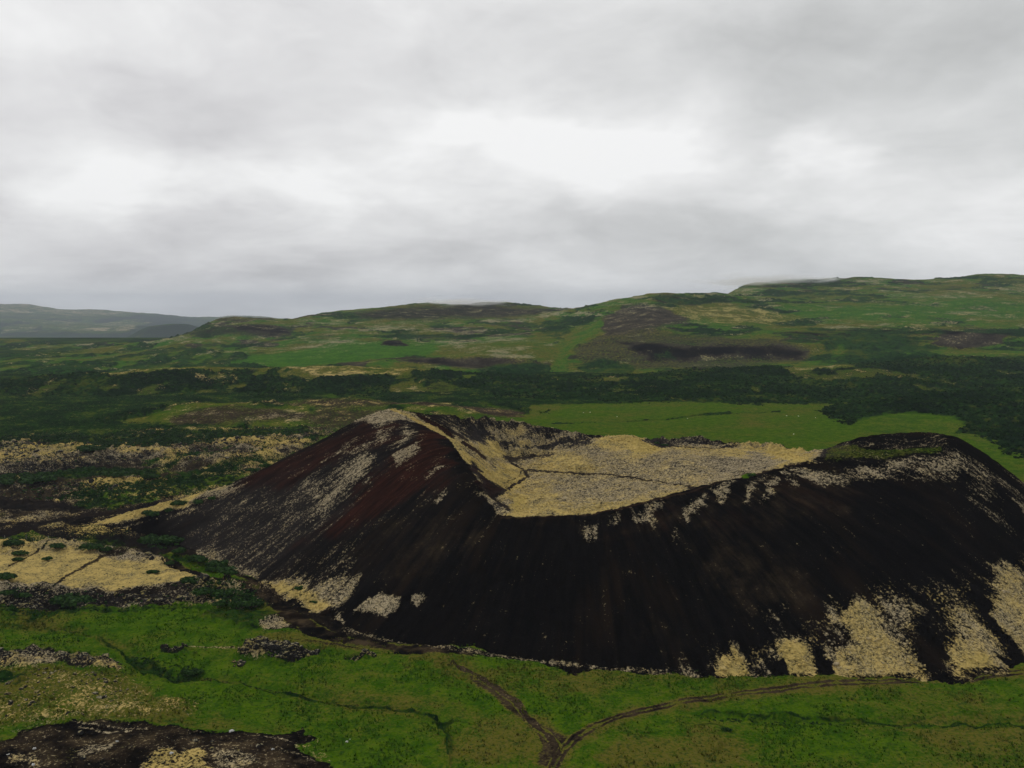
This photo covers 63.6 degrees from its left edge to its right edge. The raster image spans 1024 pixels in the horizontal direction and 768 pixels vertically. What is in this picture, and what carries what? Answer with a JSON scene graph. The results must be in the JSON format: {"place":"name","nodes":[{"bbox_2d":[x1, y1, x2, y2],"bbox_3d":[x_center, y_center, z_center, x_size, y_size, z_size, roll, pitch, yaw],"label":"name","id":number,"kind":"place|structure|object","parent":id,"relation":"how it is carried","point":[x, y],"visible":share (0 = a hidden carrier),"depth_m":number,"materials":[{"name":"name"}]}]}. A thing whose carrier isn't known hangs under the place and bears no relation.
{"place":"outdoors","nodes":[
{"label":"outdoors","id":0,"kind":"place"},
{"bbox_2d":[0,338,162,352],"bbox_3d":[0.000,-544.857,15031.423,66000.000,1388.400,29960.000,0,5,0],"label":"valley floor","id":1,"kind":"structure","parent":0,"point":[75,340],"depth_m":2878.77,"materials":[{"name":"green plant"}]},
{"bbox_2d":[0,304,288,337],"bbox_3d":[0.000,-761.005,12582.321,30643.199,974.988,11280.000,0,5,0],"label":"plateau","id":2,"kind":"structure","parent":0,"point":[25,321],"depth_m":11984.62,"materials":[{"name":"green plant"}]},
{"bbox_2d":[160,556,432,654],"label":"cinder track","id":3,"kind":"structure","parent":0,"point":[304,624],"depth_m":257.98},
{"bbox_2d":[0,371,1023,767],"bbox_3d":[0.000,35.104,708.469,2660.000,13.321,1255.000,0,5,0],"label":"ground","id":4,"kind":"structure","parent":0,"point":[74,569],"depth_m":221.60,"materials":[{"name":"green plant"}]},
{"bbox_2d":[0,478,14,486],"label":"shrub","id":5,"kind":"object","parent":4,"relation":"on","point":[6,482],"visible":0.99,"depth_m":463.49,"materials":[{"name":"green plant"}]},
{"bbox_2d":[0,572,17,579],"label":"shrub","id":6,"kind":"object","parent":4,"relation":"on","point":[6,575],"visible":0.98,"depth_m":294.89,"materials":[{"name":"green plant"}]},
{"bbox_2d":[0,589,17,595],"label":"shrub","id":7,"kind":"object","parent":4,"relation":"on","point":[7,592],"visible":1,"depth_m":284.66,"materials":[{"name":"green plant"}]},
{"bbox_2d":[3,539,24,545],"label":"shrub","id":8,"kind":"object","parent":4,"relation":"on","point":[11,542],"visible":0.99,"depth_m":337.58,"materials":[{"name":"green plant"}]},
{"bbox_2d":[11,557,24,560],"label":"shrub","id":9,"kind":"object","parent":4,"relation":"on","point":[17,558],"visible":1,"depth_m":317.85,"materials":[{"name":"green plant"}]},
{"bbox_2d":[11,550,29,555],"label":"shrub","id":10,"kind":"object","parent":4,"relation":"on","point":[20,552],"visible":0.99,"depth_m":324.05,"materials":[{"name":"green plant"}]},
{"bbox_2d":[13,592,31,598],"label":"shrub","id":11,"kind":"object","parent":4,"relation":"on","point":[22,594],"visible":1,"depth_m":285.54,"materials":[{"name":"green plant"}]},
{"bbox_2d":[24,474,57,482],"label":"shrub","id":12,"kind":"object","parent":4,"relation":"on","point":[39,478],"visible":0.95,"depth_m":468.75,"materials":[{"name":"green plant"}]},
{"bbox_2d":[41,556,52,560],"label":"shrub","id":13,"kind":"object","parent":4,"relation":"on","point":[47,558],"visible":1,"depth_m":317.88,"materials":[{"name":"green plant"}]},
{"bbox_2d":[49,543,65,548],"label":"shrub","id":14,"kind":"object","parent":4,"relation":"on","point":[58,545],"visible":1,"depth_m":332.07,"materials":[{"name":"green plant"}]},
{"bbox_2d":[48,592,94,608],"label":"shrub","id":15,"kind":"object","parent":4,"relation":"on","point":[67,599],"visible":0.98,"depth_m":283.05,"materials":[{"name":"green plant"}]},
{"bbox_2d":[75,444,106,453],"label":"shrub","id":16,"kind":"object","parent":4,"relation":"on","point":[87,448],"visible":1,"depth_m":553.93,"materials":[{"name":"green plant"}]},
{"bbox_2d":[78,542,104,550],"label":"shrub","id":17,"kind":"object","parent":4,"relation":"on","point":[90,546],"visible":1,"depth_m":332.54,"materials":[{"name":"green plant"}]},
{"bbox_2d":[99,546,112,551],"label":"shrub","id":18,"kind":"object","parent":4,"relation":"on","point":[106,548],"visible":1,"depth_m":333.58,"materials":[{"name":"green plant"}]},
{"bbox_2d":[98,469,128,477],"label":"shrub","id":19,"kind":"object","parent":4,"relation":"on","point":[114,473],"visible":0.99,"depth_m":475.88,"materials":[{"name":"green plant"}]},
{"bbox_2d":[141,510,158,516],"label":"shrub","id":20,"kind":"object","parent":4,"relation":"on","point":[152,513],"visible":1,"depth_m":374.05,"materials":[{"name":"green plant"}]},
{"bbox_2d":[141,473,160,479],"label":"shrub","id":21,"kind":"object","parent":4,"relation":"on","point":[151,476],"visible":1,"depth_m":478.98,"materials":[{"name":"green plant"}]},
{"bbox_2d":[136,534,168,543],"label":"shrub","id":22,"kind":"object","parent":4,"relation":"on","point":[152,538],"visible":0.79,"depth_m":353.13,"materials":[{"name":"green plant"}]},
{"bbox_2d":[146,569,159,573],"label":"shrub","id":23,"kind":"object","parent":4,"relation":"on","point":[151,571],"visible":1,"depth_m":308.64,"materials":[{"name":"green plant"}]},
{"bbox_2d":[0,433,311,766],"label":"lava rubble","id":24,"kind":"object","parent":4,"relation":"on","point":[204,577],"visible":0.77,"depth_m":287.91,"materials":[{"name":"grey stone"}]},
{"bbox_2d":[165,560,174,565],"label":"shrub","id":25,"kind":"object","parent":4,"relation":"on","point":[170,562],"visible":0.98,"depth_m":324.65,"materials":[{"name":"green plant"}]},
{"bbox_2d":[160,535,184,543],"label":"shrub","id":26,"kind":"object","parent":4,"relation":"on","point":[171,539],"visible":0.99,"depth_m":351.09,"materials":[{"name":"green plant"}]},
{"bbox_2d":[164,438,183,442],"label":"shrub","id":27,"kind":"object","parent":4,"relation":"on","point":[171,440],"visible":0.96,"depth_m":621.02,"materials":[{"name":"green plant"}]},
{"bbox_2d":[164,643,187,652],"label":"lava outcrop","id":28,"kind":"object","parent":4,"relation":"on","point":[170,649],"visible":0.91,"depth_m":241.89,"materials":[{"name":"grey stone"}]},
{"bbox_2d":[171,547,186,554],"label":"shrub","id":29,"kind":"object","parent":4,"relation":"on","point":[179,550],"visible":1,"depth_m":335.76,"materials":[{"name":"green plant"}]},
{"bbox_2d":[180,669,194,675],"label":"shrub","id":30,"kind":"object","parent":4,"relation":"on","point":[187,672],"visible":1,"depth_m":227.11,"materials":[{"name":"green plant"}]},
{"bbox_2d":[179,576,198,583],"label":"shrub","id":31,"kind":"object","parent":4,"relation":"on","point":[188,579],"visible":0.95,"depth_m":293.71,"materials":[{"name":"green plant"}]},
{"bbox_2d":[187,554,208,563],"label":"shrub","id":32,"kind":"object","parent":4,"relation":"on","point":[197,558],"visible":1,"depth_m":326.37,"materials":[{"name":"green plant"}]},
{"bbox_2d":[192,668,203,673],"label":"shrub","id":33,"kind":"object","parent":4,"relation":"on","point":[197,671],"visible":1,"depth_m":228.61,"materials":[{"name":"green plant"}]},
{"bbox_2d":[191,586,217,596],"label":"shrub","id":34,"kind":"object","parent":4,"relation":"on","point":[202,591],"visible":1,"depth_m":281.58,"materials":[{"name":"green plant"}]},
{"bbox_2d":[205,566,217,571],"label":"shrub","id":35,"kind":"object","parent":4,"relation":"on","point":[210,568],"visible":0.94,"depth_m":316.45,"materials":[{"name":"green plant"}]},
{"bbox_2d":[205,559,228,566],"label":"shrub","id":36,"kind":"object","parent":4,"relation":"on","point":[215,563],"visible":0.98,"depth_m":321.40,"materials":[{"name":"green plant"}]},
{"bbox_2d":[212,599,227,607],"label":"shrub","id":37,"kind":"object","parent":4,"relation":"on","point":[222,602],"visible":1,"depth_m":273.18,"materials":[{"name":"green plant"}]},
{"bbox_2d":[210,588,237,596],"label":"shrub","id":38,"kind":"object","parent":4,"relation":"on","point":[223,592],"visible":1,"depth_m":282.33,"materials":[{"name":"green plant"}]},
{"bbox_2d":[216,565,238,576],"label":"shrub","id":39,"kind":"object","parent":4,"relation":"on","point":[228,570],"visible":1,"depth_m":302.63,"materials":[{"name":"green plant"}]},
{"bbox_2d":[231,659,245,666],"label":"lava outcrop","id":40,"kind":"object","parent":4,"relation":"on","point":[240,663],"visible":1,"depth_m":232.96,"materials":[{"name":"grey stone"}]},
{"bbox_2d":[228,600,252,608],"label":"shrub","id":41,"kind":"object","parent":4,"relation":"on","point":[239,603],"visible":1,"depth_m":272.43,"materials":[{"name":"green plant"}]},
{"bbox_2d":[245,468,260,471],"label":"shrub","id":42,"kind":"object","parent":4,"relation":"on","point":[253,469],"visible":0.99,"depth_m":502.73,"materials":[{"name":"green plant"}]},
{"bbox_2d":[246,599,263,607],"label":"shrub","id":43,"kind":"object","parent":4,"relation":"on","point":[256,603],"visible":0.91,"depth_m":274.97,"materials":[{"name":"green plant"}]},
{"bbox_2d":[238,635,319,659],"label":"lava outcrop","id":44,"kind":"object","parent":4,"relation":"on","point":[271,645],"visible":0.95,"depth_m":238.34,"materials":[{"name":"grey stone"}]},
{"bbox_2d":[345,648,376,660],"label":"lava outcrop","id":45,"kind":"object","parent":4,"relation":"on","point":[366,651],"visible":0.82,"depth_m":238.57,"materials":[{"name":"grey stone"}]},
{"bbox_2d":[448,659,562,766],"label":"worn track","id":46,"kind":"structure","parent":4,"relation":"on","point":[554,743],"depth_m":204.25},
{"bbox_2d":[0,553,1023,767],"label":"grass tussocks","id":47,"kind":"object","parent":4,"relation":"on","point":[531,687],"depth_m":211.31,"materials":[{"name":"green plant"}]},
{"bbox_2d":[0,426,1023,728],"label":"scrub","id":48,"kind":"object","parent":4,"relation":"on","point":[130,438],"visible":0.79,"depth_m":481.65,"materials":[{"name":"green plant"}]},
{"bbox_2d":[721,727,731,731],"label":"shrub","id":49,"kind":"object","parent":4,"relation":"on","point":[724,729],"visible":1,"depth_m":196.56,"materials":[{"name":"green plant"}]},
{"bbox_2d":[0,274,1023,374],"bbox_3d":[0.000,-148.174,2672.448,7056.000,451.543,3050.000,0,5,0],"label":"hillside","id":50,"kind":"structure","parent":0,"point":[804,323],"depth_m":1807.91,"materials":[{"name":"green plant"}]},
{"bbox_2d":[0,355,1023,430],"bbox_3d":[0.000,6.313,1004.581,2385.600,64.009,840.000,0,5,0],"label":"scrub hills","id":51,"kind":"structure","parent":0,"point":[333,411],"depth_m":1026.29,"materials":[{"name":"green plant"}]},
{"bbox_2d":[0,355,1023,459],"bbox_3d":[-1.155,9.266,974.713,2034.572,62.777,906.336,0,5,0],"label":"birch scrub","id":52,"kind":"object","parent":51,"relation":"on","point":[848,421],"visible":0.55,"depth_m":995.51,"materials":[{"name":"green plant"}]},
{"bbox_2d":[0,0,1023,318],"label":"sky","id":53,"kind":"structure","parent":0,"point":[291,159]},
{"bbox_2d":[71,409,1023,684],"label":"crater hill","id":54,"kind":"structure","parent":0,"point":[751,571],"depth_m":272.11,"materials":[{"name":"black stone"},{"name":"volcanic rock"},{"name":"moss"}]},
{"bbox_2d":[170,500,187,505],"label":"shrub","id":55,"kind":"object","parent":54,"relation":"on","point":[177,502],"visible":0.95,"depth_m":373.40,"materials":[{"name":"green plant"}]},
{"bbox_2d":[192,499,203,503],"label":"shrub","id":56,"kind":"object","parent":54,"relation":"on","point":[197,501],"visible":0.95,"depth_m":368.49,"materials":[{"name":"green plant"}]},
{"bbox_2d":[258,463,270,467],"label":"shrub","id":57,"kind":"object","parent":54,"relation":"on","point":[265,465],"visible":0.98,"depth_m":374.07,"materials":[{"name":"green plant"}]},
{"bbox_2d":[294,585,302,589],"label":"shrub","id":58,"kind":"object","parent":54,"relation":"on","point":[299,587],"visible":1,"depth_m":286.04,"materials":[{"name":"green plant"}]},
{"bbox_2d":[96,408,1023,678],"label":"moss cushions","id":59,"kind":"object","parent":54,"relation":"on","point":[774,454],"visible":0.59,"depth_m":323.52,"materials":[{"name":"beige plant"}]},
{"bbox_2d":[546,669,1023,767],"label":"dirt track","id":60,"kind":"structure","parent":0,"point":[575,737],"depth_m":215.23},
{"bbox_2d":[821,387,1023,457],"bbox_3d":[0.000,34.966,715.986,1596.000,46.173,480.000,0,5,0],"label":"scrub knoll","id":61,"kind":"structure","parent":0,"point":[889,420],"depth_m":750.40,"materials":[{"name":"green plant"}]}
]}

